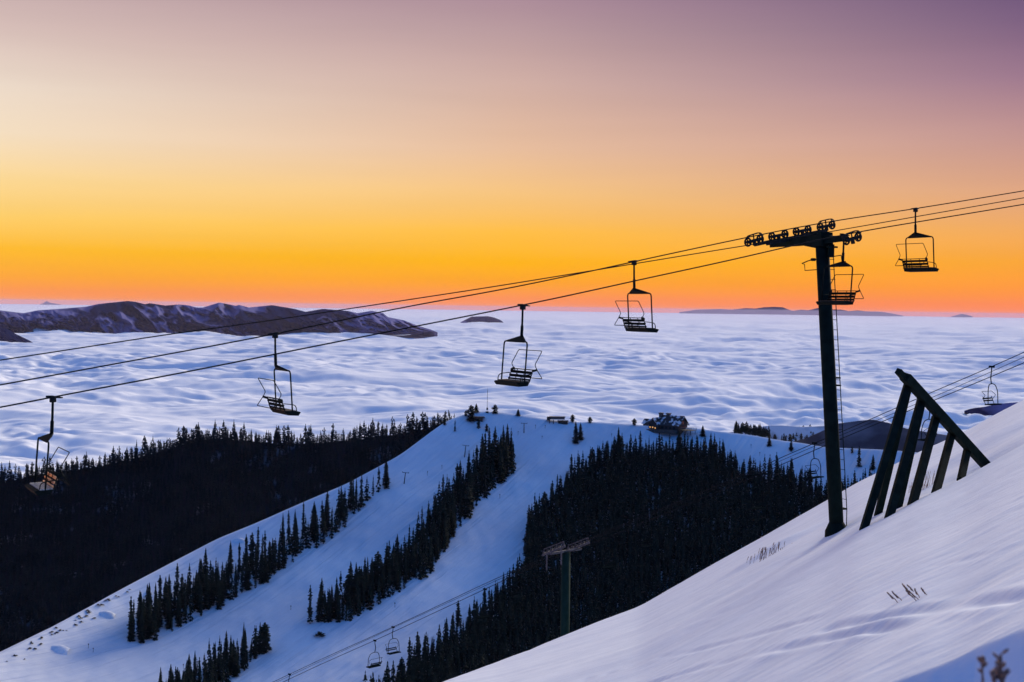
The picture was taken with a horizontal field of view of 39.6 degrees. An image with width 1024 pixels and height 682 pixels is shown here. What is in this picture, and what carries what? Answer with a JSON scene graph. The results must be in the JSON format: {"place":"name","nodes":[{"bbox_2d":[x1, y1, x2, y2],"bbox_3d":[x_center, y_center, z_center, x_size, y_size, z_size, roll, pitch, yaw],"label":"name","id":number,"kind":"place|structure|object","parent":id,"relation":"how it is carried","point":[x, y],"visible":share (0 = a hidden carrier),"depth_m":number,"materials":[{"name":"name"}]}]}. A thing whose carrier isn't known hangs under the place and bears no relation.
{"place":"outdoors","nodes":[
{"label":"outdoors","id":0,"kind":"place"},
{"bbox_2d":[0,328,32,342],"bbox_3d":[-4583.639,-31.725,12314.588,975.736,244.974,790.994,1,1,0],"label":"foothill","id":1,"kind":"structure","parent":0,"point":[6,335],"depth_m":12318.14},
{"bbox_2d":[0,301,437,336],"bbox_3d":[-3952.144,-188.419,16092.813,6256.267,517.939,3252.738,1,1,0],"label":"mountain range","id":2,"kind":"structure","parent":0,"point":[120,317],"depth_m":15883.86,"materials":[{"name":"stone"}]},
{"bbox_2d":[0,424,439,649],"bbox_3d":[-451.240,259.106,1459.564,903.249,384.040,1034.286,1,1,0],"label":"ridge","id":3,"kind":"structure","parent":0,"point":[84,489],"depth_m":1270.29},
{"bbox_2d":[0,411,454,651],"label":"ridge forest","id":4,"kind":"object","parent":3,"relation":"on","point":[12,612],"visible":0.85,"depth_m":1266.22,"materials":[{"name":"plant"}]},
{"bbox_2d":[0,411,916,681],"bbox_3d":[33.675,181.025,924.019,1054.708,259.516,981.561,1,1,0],"label":"ski hill","id":5,"kind":"structure","parent":0,"point":[486,544],"depth_m":837.53,"materials":[{"name":"snow"}]},
{"bbox_2d":[51,645,69,654],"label":"snow mound","id":6,"kind":"object","parent":5,"relation":"on","point":[61,649],"visible":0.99,"depth_m":734.72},
{"bbox_2d":[99,611,115,618],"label":"snow mound","id":7,"kind":"object","parent":5,"relation":"on","point":[108,614],"visible":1,"depth_m":778.06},
{"bbox_2d":[127,607,135,641],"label":"conifer tree","id":8,"kind":"object","parent":5,"relation":"on","point":[131,636],"visible":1,"depth_m":760.77,"materials":[{"name":"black plant"}]},
{"bbox_2d":[137,608,146,642],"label":"conifer tree","id":9,"kind":"object","parent":5,"relation":"on","point":[141,634],"visible":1,"depth_m":761.72,"materials":[{"name":"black plant"}]},
{"bbox_2d":[144,600,154,639],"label":"conifer tree","id":10,"kind":"object","parent":5,"relation":"on","point":[149,626],"visible":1,"depth_m":765.78,"materials":[{"name":"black plant"}]},
{"bbox_2d":[146,583,152,615],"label":"conifer tree","id":11,"kind":"object","parent":5,"relation":"on","point":[149,594],"visible":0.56,"depth_m":780.82,"materials":[{"name":"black plant"}]},
{"bbox_2d":[153,591,160,631],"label":"conifer tree","id":12,"kind":"object","parent":5,"relation":"on","point":[156,610],"visible":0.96,"depth_m":773.46,"materials":[{"name":"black plant"}]},
{"bbox_2d":[157,575,162,605],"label":"conifer tree","id":13,"kind":"object","parent":5,"relation":"on","point":[159,581],"visible":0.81,"depth_m":794.78,"materials":[{"name":"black plant"}]},
{"bbox_2d":[157,595,163,626],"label":"conifer tree","id":14,"kind":"object","parent":5,"relation":"on","point":[161,614],"visible":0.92,"depth_m":778.06,"materials":[{"name":"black plant"}]},
{"bbox_2d":[163,582,168,619],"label":"conifer tree","id":15,"kind":"object","parent":5,"relation":"on","point":[166,600],"visible":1,"depth_m":784.20,"materials":[{"name":"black plant"}]},
{"bbox_2d":[165,597,172,628],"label":"conifer tree","id":16,"kind":"object","parent":5,"relation":"on","point":[168,618],"visible":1,"depth_m":778.17,"materials":[{"name":"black plant"}]},
{"bbox_2d":[175,563,179,592],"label":"conifer tree","id":17,"kind":"object","parent":5,"relation":"on","point":[177,583],"visible":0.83,"depth_m":806.28,"materials":[{"name":"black plant"}]},
{"bbox_2d":[175,592,182,626],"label":"conifer tree","id":18,"kind":"object","parent":5,"relation":"on","point":[179,621],"visible":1,"depth_m":781.37,"materials":[{"name":"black plant"}]},
{"bbox_2d":[181,580,188,614],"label":"conifer tree","id":19,"kind":"object","parent":5,"relation":"on","point":[184,590],"visible":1,"depth_m":790.24,"materials":[{"name":"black plant"}]},
{"bbox_2d":[193,570,197,608],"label":"conifer tree","id":20,"kind":"object","parent":5,"relation":"on","point":[195,588],"visible":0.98,"depth_m":798.34,"materials":[{"name":"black plant"}]},
{"bbox_2d":[195,574,203,611],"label":"conifer tree","id":21,"kind":"object","parent":5,"relation":"on","point":[197,603],"visible":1,"depth_m":795.46,"materials":[{"name":"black plant"}]},
{"bbox_2d":[198,582,203,615],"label":"conifer tree","id":22,"kind":"object","parent":5,"relation":"on","point":[200,601],"visible":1,"depth_m":791.73,"materials":[{"name":"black plant"}]},
{"bbox_2d":[198,559,204,594],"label":"conifer tree","id":23,"kind":"object","parent":5,"relation":"on","point":[201,576],"visible":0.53,"depth_m":811.15,"materials":[{"name":"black plant"}]},
{"bbox_2d":[202,548,209,575],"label":"conifer tree","id":24,"kind":"object","parent":5,"relation":"on","point":[205,564],"visible":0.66,"depth_m":818.18,"materials":[{"name":"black plant"}]},
{"bbox_2d":[202,571,210,609],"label":"conifer tree","id":25,"kind":"object","parent":5,"relation":"on","point":[206,602],"visible":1,"depth_m":798.92,"materials":[{"name":"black plant"}]},
{"bbox_2d":[210,570,215,605],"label":"conifer tree","id":26,"kind":"object","parent":5,"relation":"on","point":[212,596],"visible":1,"depth_m":802.62,"materials":[{"name":"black plant"}]},
{"bbox_2d":[215,573,222,609],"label":"conifer tree","id":27,"kind":"object","parent":5,"relation":"on","point":[218,602],"visible":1,"depth_m":800.12,"materials":[{"name":"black plant"}]},
{"bbox_2d":[217,651,222,680],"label":"conifer tree","id":28,"kind":"object","parent":5,"relation":"on","point":[219,668],"visible":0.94,"depth_m":735.38,"materials":[{"name":"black plant"}]},
{"bbox_2d":[220,571,224,605],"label":"conifer tree","id":29,"kind":"object","parent":5,"relation":"on","point":[222,590],"visible":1,"depth_m":803.47,"materials":[{"name":"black plant"}]},
{"bbox_2d":[227,643,233,675],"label":"conifer tree","id":30,"kind":"object","parent":5,"relation":"on","point":[230,663],"visible":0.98,"depth_m":742.03,"materials":[{"name":"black plant"}]},
{"bbox_2d":[227,541,233,572],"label":"conifer tree","id":31,"kind":"object","parent":5,"relation":"on","point":[230,555],"visible":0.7,"depth_m":832.88,"materials":[{"name":"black plant"}]},
{"bbox_2d":[232,564,237,596],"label":"conifer tree","id":32,"kind":"object","parent":5,"relation":"on","point":[235,589],"visible":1,"depth_m":812.04,"materials":[{"name":"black plant"}]},
{"bbox_2d":[230,648,240,676],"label":"conifer tree","id":33,"kind":"object","parent":5,"relation":"on","point":[235,668],"visible":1,"depth_m":740.75,"materials":[{"name":"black plant"}]},
{"bbox_2d":[239,563,244,591],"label":"conifer tree","id":34,"kind":"object","parent":5,"relation":"on","point":[242,579],"visible":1,"depth_m":815.53,"materials":[{"name":"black plant"}]},
{"bbox_2d":[243,551,253,590],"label":"conifer tree","id":35,"kind":"object","parent":5,"relation":"on","point":[247,582],"visible":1,"depth_m":818.33,"materials":[{"name":"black plant"}]},
{"bbox_2d":[248,532,255,560],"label":"conifer tree","id":36,"kind":"object","parent":5,"relation":"on","point":[251,545],"visible":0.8,"depth_m":840.30,"materials":[{"name":"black plant"}]},
{"bbox_2d":[252,629,257,658],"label":"conifer tree","id":37,"kind":"object","parent":5,"relation":"on","point":[255,653],"visible":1,"depth_m":757.69,"materials":[{"name":"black plant"}]},
{"bbox_2d":[252,544,258,578],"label":"conifer tree","id":38,"kind":"object","parent":5,"relation":"on","point":[255,559],"visible":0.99,"depth_m":826.96,"materials":[{"name":"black plant"}]},
{"bbox_2d":[257,624,262,654],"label":"conifer tree","id":39,"kind":"object","parent":5,"relation":"on","point":[259,643],"visible":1,"depth_m":761.54,"materials":[{"name":"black plant"}]},
{"bbox_2d":[257,549,264,583],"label":"conifer tree","id":40,"kind":"object","parent":5,"relation":"on","point":[261,574],"visible":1,"depth_m":824.19,"materials":[{"name":"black plant"}]},
{"bbox_2d":[257,622,271,653],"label":"conifer tree","id":41,"kind":"object","parent":5,"relation":"on","point":[265,637],"visible":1,"depth_m":761.85,"materials":[{"name":"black plant"}]},
{"bbox_2d":[262,551,269,582],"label":"conifer tree","id":42,"kind":"object","parent":5,"relation":"on","point":[266,575],"visible":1,"depth_m":825.78,"materials":[{"name":"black plant"}]},
{"bbox_2d":[267,541,273,571],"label":"conifer tree","id":43,"kind":"object","parent":5,"relation":"on","point":[269,555],"visible":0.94,"depth_m":833.73,"materials":[{"name":"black plant"}]},
{"bbox_2d":[272,540,277,574],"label":"conifer tree","id":44,"kind":"object","parent":5,"relation":"on","point":[274,563],"visible":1,"depth_m":832.00,"materials":[{"name":"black plant"}]},
{"bbox_2d":[276,539,281,569],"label":"conifer tree","id":45,"kind":"object","parent":5,"relation":"on","point":[278,566],"visible":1,"depth_m":837.09,"materials":[{"name":"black plant"}]},
{"bbox_2d":[281,535,286,568],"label":"conifer tree","id":46,"kind":"object","parent":5,"relation":"on","point":[283,558],"visible":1,"depth_m":838.62,"materials":[{"name":"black plant"}]},
{"bbox_2d":[291,516,300,552],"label":"conifer tree","id":47,"kind":"object","parent":5,"relation":"on","point":[294,533],"visible":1,"depth_m":852.37,"materials":[{"name":"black plant"}]},
{"bbox_2d":[307,585,313,622],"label":"conifer tree","id":48,"kind":"object","parent":5,"relation":"on","point":[310,608],"visible":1,"depth_m":788.58,"materials":[{"name":"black plant"}]},
{"bbox_2d":[310,505,319,540],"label":"conifer tree","id":49,"kind":"object","parent":5,"relation":"on","point":[315,521],"visible":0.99,"depth_m":863.72,"materials":[{"name":"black plant"}]},
{"bbox_2d":[315,585,323,621],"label":"conifer tree","id":50,"kind":"object","parent":5,"relation":"on","point":[319,617],"visible":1,"depth_m":790.58,"materials":[{"name":"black plant"}]},
{"bbox_2d":[320,509,326,543],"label":"conifer tree","id":51,"kind":"object","parent":5,"relation":"on","point":[323,528],"visible":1,"depth_m":860.19,"materials":[{"name":"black plant"}]},
{"bbox_2d":[321,497,332,531],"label":"conifer tree","id":52,"kind":"object","parent":5,"relation":"on","point":[327,516],"visible":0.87,"depth_m":871.87,"materials":[{"name":"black plant"}]},
{"bbox_2d":[325,593,333,622],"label":"conifer tree","id":53,"kind":"object","parent":5,"relation":"on","point":[329,615],"visible":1,"depth_m":790.34,"materials":[{"name":"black plant"}]},
{"bbox_2d":[335,587,341,622],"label":"conifer tree","id":54,"kind":"object","parent":5,"relation":"on","point":[338,613],"visible":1,"depth_m":790.36,"materials":[{"name":"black plant"}]},
{"bbox_2d":[337,485,343,520],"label":"conifer tree","id":55,"kind":"object","parent":5,"relation":"on","point":[341,514],"visible":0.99,"depth_m":881.49,"materials":[{"name":"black plant"}]},
{"bbox_2d":[342,571,355,603],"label":"conifer tree","id":56,"kind":"object","parent":5,"relation":"on","point":[347,584],"visible":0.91,"depth_m":805.29,"materials":[{"name":"green plant"}]},
{"bbox_2d":[347,476,352,510],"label":"conifer tree","id":57,"kind":"object","parent":5,"relation":"on","point":[350,495],"visible":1,"depth_m":889.91,"materials":[{"name":"green plant"}]},
{"bbox_2d":[351,566,364,599],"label":"conifer tree","id":58,"kind":"object","parent":5,"relation":"on","point":[359,572],"visible":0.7,"depth_m":808.68,"materials":[{"name":"green plant"}]},
{"bbox_2d":[369,551,386,583],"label":"conifer tree","id":59,"kind":"object","parent":5,"relation":"on","point":[379,563],"visible":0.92,"depth_m":822.40,"materials":[{"name":"green plant"}]},
{"bbox_2d":[382,459,390,488],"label":"conifer tree","id":60,"kind":"object","parent":5,"relation":"on","point":[386,479],"visible":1,"depth_m":911.34,"materials":[{"name":"green plant"}]},
{"bbox_2d":[387,552,394,584],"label":"conifer tree","id":61,"kind":"object","parent":5,"relation":"on","point":[391,564],"visible":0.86,"depth_m":824.93,"materials":[{"name":"green plant"}]},
{"bbox_2d":[413,631,421,665],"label":"conifer tree","id":62,"kind":"object","parent":5,"relation":"on","point":[417,646],"visible":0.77,"depth_m":748.20,"materials":[{"name":"green plant"}]},
{"bbox_2d":[438,506,450,531],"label":"conifer tree","id":63,"kind":"object","parent":5,"relation":"on","point":[443,510],"visible":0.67,"depth_m":870.29,"materials":[{"name":"green plant"}]},
{"bbox_2d":[440,520,448,548],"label":"conifer tree","id":64,"kind":"object","parent":5,"relation":"on","point":[446,537],"visible":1,"depth_m":861.16,"materials":[{"name":"green plant"}]},
{"bbox_2d":[450,505,455,536],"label":"conifer tree","id":65,"kind":"object","parent":5,"relation":"on","point":[453,525],"visible":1,"depth_m":872.74,"materials":[{"name":"green plant"}]},
{"bbox_2d":[455,600,461,625],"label":"conifer tree","id":66,"kind":"object","parent":5,"relation":"on","point":[457,618],"visible":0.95,"depth_m":791.23,"materials":[{"name":"green plant"}]},
{"bbox_2d":[461,485,473,518],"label":"conifer tree","id":67,"kind":"object","parent":5,"relation":"on","point":[468,500],"visible":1,"depth_m":890.64,"materials":[{"name":"green plant"}]},
{"bbox_2d":[466,405,476,421],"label":"conifer tree","id":68,"kind":"object","parent":5,"relation":"on","point":[471,412],"visible":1,"depth_m":978.94,"materials":[{"name":"green plant"}]},
{"bbox_2d":[481,459,487,493],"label":"conifer tree","id":69,"kind":"object","parent":5,"relation":"on","point":[484,476],"visible":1,"depth_m":915.64,"materials":[{"name":"green plant"}]},
{"bbox_2d":[487,440,497,476],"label":"conifer tree","id":70,"kind":"object","parent":5,"relation":"on","point":[491,455],"visible":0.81,"depth_m":930.35,"materials":[{"name":"green plant"}]},
{"bbox_2d":[496,446,503,483],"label":"conifer tree","id":71,"kind":"object","parent":5,"relation":"on","point":[500,478],"visible":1,"depth_m":926.54,"materials":[{"name":"green plant"}]},
{"bbox_2d":[136,430,874,681],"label":"conifer wood","id":72,"kind":"object","parent":5,"relation":"on","point":[634,585],"visible":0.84,"depth_m":869.54,"materials":[{"name":"green plant"}]},
{"bbox_2d":[504,438,510,476],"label":"conifer tree","id":73,"kind":"object","parent":5,"relation":"on","point":[507,461],"visible":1,"depth_m":933.05,"materials":[{"name":"green plant"}]},
{"bbox_2d":[523,536,531,562],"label":"conifer tree","id":74,"kind":"object","parent":5,"relation":"on","point":[527,548],"visible":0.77,"depth_m":852.33,"materials":[{"name":"green plant"}]},
{"bbox_2d":[572,422,579,443],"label":"conifer tree","id":75,"kind":"object","parent":5,"relation":"on","point":[575,440],"visible":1,"depth_m":970.93,"materials":[{"name":"green plant"}]},
{"bbox_2d":[642,412,696,434],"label":"ski lodge","id":76,"kind":"structure","parent":5,"relation":"on","point":[667,423],"depth_m":986.35,"materials":[{"name":"wood"}]},
{"bbox_2d":[733,421,813,441],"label":"distant wood","id":77,"kind":"object","parent":5,"relation":"on","point":[759,431],"visible":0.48,"depth_m":1066.59,"materials":[{"name":"plant"}]},
{"bbox_2d":[461,316,502,322],"bbox_3d":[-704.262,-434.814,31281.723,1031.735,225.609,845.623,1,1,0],"label":"mountain island","id":78,"kind":"structure","parent":0,"point":[488,319],"depth_m":31166.21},
{"bbox_2d":[0,304,1023,479],"bbox_3d":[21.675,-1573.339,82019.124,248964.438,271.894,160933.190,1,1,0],"label":"cloud","id":79,"kind":"structure","parent":0,"point":[720,372],"depth_m":8095.03,"materials":[{"name":"white"}]},
{"bbox_2d":[0,0,1023,317],"label":"sky","id":80,"kind":"structure","parent":0,"point":[247,153],"materials":[{"name":"orange"}]},
{"bbox_2d":[444,400,1023,681],"bbox_3d":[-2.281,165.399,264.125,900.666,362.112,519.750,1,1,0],"label":"snow slope","id":81,"kind":"structure","parent":0,"point":[809,601],"depth_m":31.43,"materials":[{"name":"snow"}]},
{"bbox_2d":[542,537,589,636],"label":"lift tower","id":82,"kind":"structure","parent":81,"relation":"on","point":[565,596],"depth_m":127.13,"materials":[{"name":"metal"}]},
{"bbox_2d":[274,352,1023,681],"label":"haul rope","id":83,"kind":"object","parent":82,"relation":"attached to","point":[666,506],"visible":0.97,"depth_m":120.24,"materials":[{"name":"black metal"}]},
{"bbox_2d":[385,626,400,654],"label":"lift chair","id":84,"kind":"object","parent":83,"relation":"hanging from","point":[388,650],"visible":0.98,"depth_m":146.82,"materials":[{"name":"grey paint"}]},
{"bbox_2d":[509,568,525,598],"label":"lift chair","id":85,"kind":"object","parent":83,"relation":"hanging from","point":[512,594],"visible":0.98,"depth_m":134.00,"materials":[{"name":"grey paint"}]},
{"bbox_2d":[805,442,823,478],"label":"lift chair","id":86,"kind":"object","parent":83,"relation":"hanging from","point":[810,473],"visible":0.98,"depth_m":110.76,"materials":[{"name":"grey paint"}]},
{"bbox_2d":[982,366,1001,404],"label":"lift chair","id":87,"kind":"object","parent":83,"relation":"hanging from","point":[991,398],"visible":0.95,"depth_m":100.38,"materials":[{"name":"grey paint"}]},
{"bbox_2d":[282,357,1023,679],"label":"signal cable","id":88,"kind":"object","parent":82,"relation":"attached to","point":[664,509],"visible":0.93,"depth_m":118.75,"materials":[{"name":"black metal"}]},
{"bbox_2d":[284,362,1023,681],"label":"haul rope","id":89,"kind":"object","parent":82,"relation":"attached to","point":[665,513],"visible":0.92,"depth_m":116.89,"materials":[{"name":"black metal"}]},
{"bbox_2d":[366,640,381,667],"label":"lift chair","id":90,"kind":"object","parent":89,"relation":"hanging from","point":[375,665],"visible":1,"depth_m":143.91,"materials":[{"name":"grey paint"}]},
{"bbox_2d":[476,588,492,618],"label":"lift chair","id":91,"kind":"object","parent":89,"relation":"hanging from","point":[488,615],"visible":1,"depth_m":132.48,"materials":[{"name":"grey paint"}]},
{"bbox_2d":[744,218,861,536],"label":"lift tower","id":92,"kind":"structure","parent":81,"relation":"on","point":[822,259],"depth_m":55.97,"materials":[{"name":"black metal"}]},
{"bbox_2d":[0,204,1023,407],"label":"haul rope","id":93,"kind":"object","parent":92,"relation":"attached to","point":[480,313],"visible":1,"depth_m":46.35,"materials":[{"name":"black metal"}]},
{"bbox_2d":[25,395,69,495],"bbox_3d":[-13.136,2.899,40.212,0.974,2.719,1.662,0,2,-28],"label":"lift chair","id":94,"kind":"object","parent":93,"relation":"hanging from","point":[39,488],"visible":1,"depth_m":40.17,"materials":[{"name":"paint"}]},
{"bbox_2d":[494,304,541,386],"bbox_3d":[0.216,0.120,47.372,0.974,2.719,1.662,0,2,-28],"label":"lift chair","id":95,"kind":"object","parent":93,"relation":"hanging from","point":[516,382],"visible":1,"depth_m":47.35,"materials":[{"name":"paint"}]},
{"bbox_2d":[816,233,863,304],"bbox_3d":[12.450,-2.721,53.922,0.974,2.719,1.662,0,2,-28],"label":"lift chair","id":96,"kind":"object","parent":93,"relation":"hanging from","point":[845,298],"visible":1,"depth_m":53.90,"materials":[{"name":"paint"}]},
{"bbox_2d":[0,190,1023,385],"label":"haul rope","id":97,"kind":"object","parent":92,"relation":"attached to","point":[467,295],"visible":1,"depth_m":49.81,"materials":[{"name":"black metal"}]},
{"bbox_2d":[257,332,300,415],"bbox_3d":[-7.716,1.070,47.080,0.974,2.719,1.662,0,2,-28],"label":"lift chair","id":98,"kind":"object","parent":97,"relation":"hanging from","point":[280,409],"visible":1,"depth_m":46.92,"materials":[{"name":"paint"}]},
{"bbox_2d":[614,260,658,332],"bbox_3d":[4.713,-1.696,53.739,0.974,2.719,1.662,0,2,-28],"label":"lift chair","id":99,"kind":"object","parent":97,"relation":"hanging from","point":[632,326],"visible":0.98,"depth_m":53.62,"materials":[{"name":"paint"}]},
{"bbox_2d":[895,207,938,271],"bbox_3d":[17.230,-4.308,60.451,0.974,2.719,1.662,0,2,-28],"label":"lift chair","id":100,"kind":"object","parent":97,"relation":"hanging from","point":[916,266],"visible":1,"depth_m":60.33,"materials":[{"name":"paint"}]},
{"bbox_2d":[0,197,1023,360],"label":"signal cable","id":101,"kind":"object","parent":92,"relation":"attached to","point":[475,289],"visible":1,"depth_m":48.18,"materials":[{"name":"black metal"}]},
{"bbox_2d":[859,368,990,529],"bbox_3d":[13.882,3.907,50.928,3.686,5.982,9.944,2,2,36],"label":"splitter frame","id":102,"kind":"object","parent":81,"relation":"on","point":[882,479],"visible":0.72,"depth_m":50.14,"materials":[{"name":"black wood"}]},
{"bbox_2d":[977,655,987,681],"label":"corner sprig","id":103,"kind":"object","parent":81,"relation":"on","point":[981,659],"visible":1,"depth_m":7.24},
{"bbox_2d":[989,648,1010,681],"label":"corner sprig","id":104,"kind":"object","parent":81,"relation":"on","point":[1000,675],"visible":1,"depth_m":7.02,"materials":[{"name":"plant"}]},
{"bbox_2d":[729,425,823,441],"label":"rolling hill","id":105,"kind":"structure","parent":0,"point":[778,430],"depth_m":1522.71,"materials":[{"name":"snow"}]},
{"bbox_2d":[679,307,901,315],"bbox_3d":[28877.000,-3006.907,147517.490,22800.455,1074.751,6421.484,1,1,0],"label":"horizon range","id":106,"kind":"structure","parent":0,"point":[775,310],"depth_m":147800.39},
{"bbox_2d":[793,420,946,452],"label":"bare hill","id":107,"kind":"structure","parent":0,"point":[874,436],"depth_m":1236.01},
{"bbox_2d":[964,402,1017,415],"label":"dark hilltop","id":108,"kind":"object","parent":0,"point":[990,410],"visible":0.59,"depth_m":5068.30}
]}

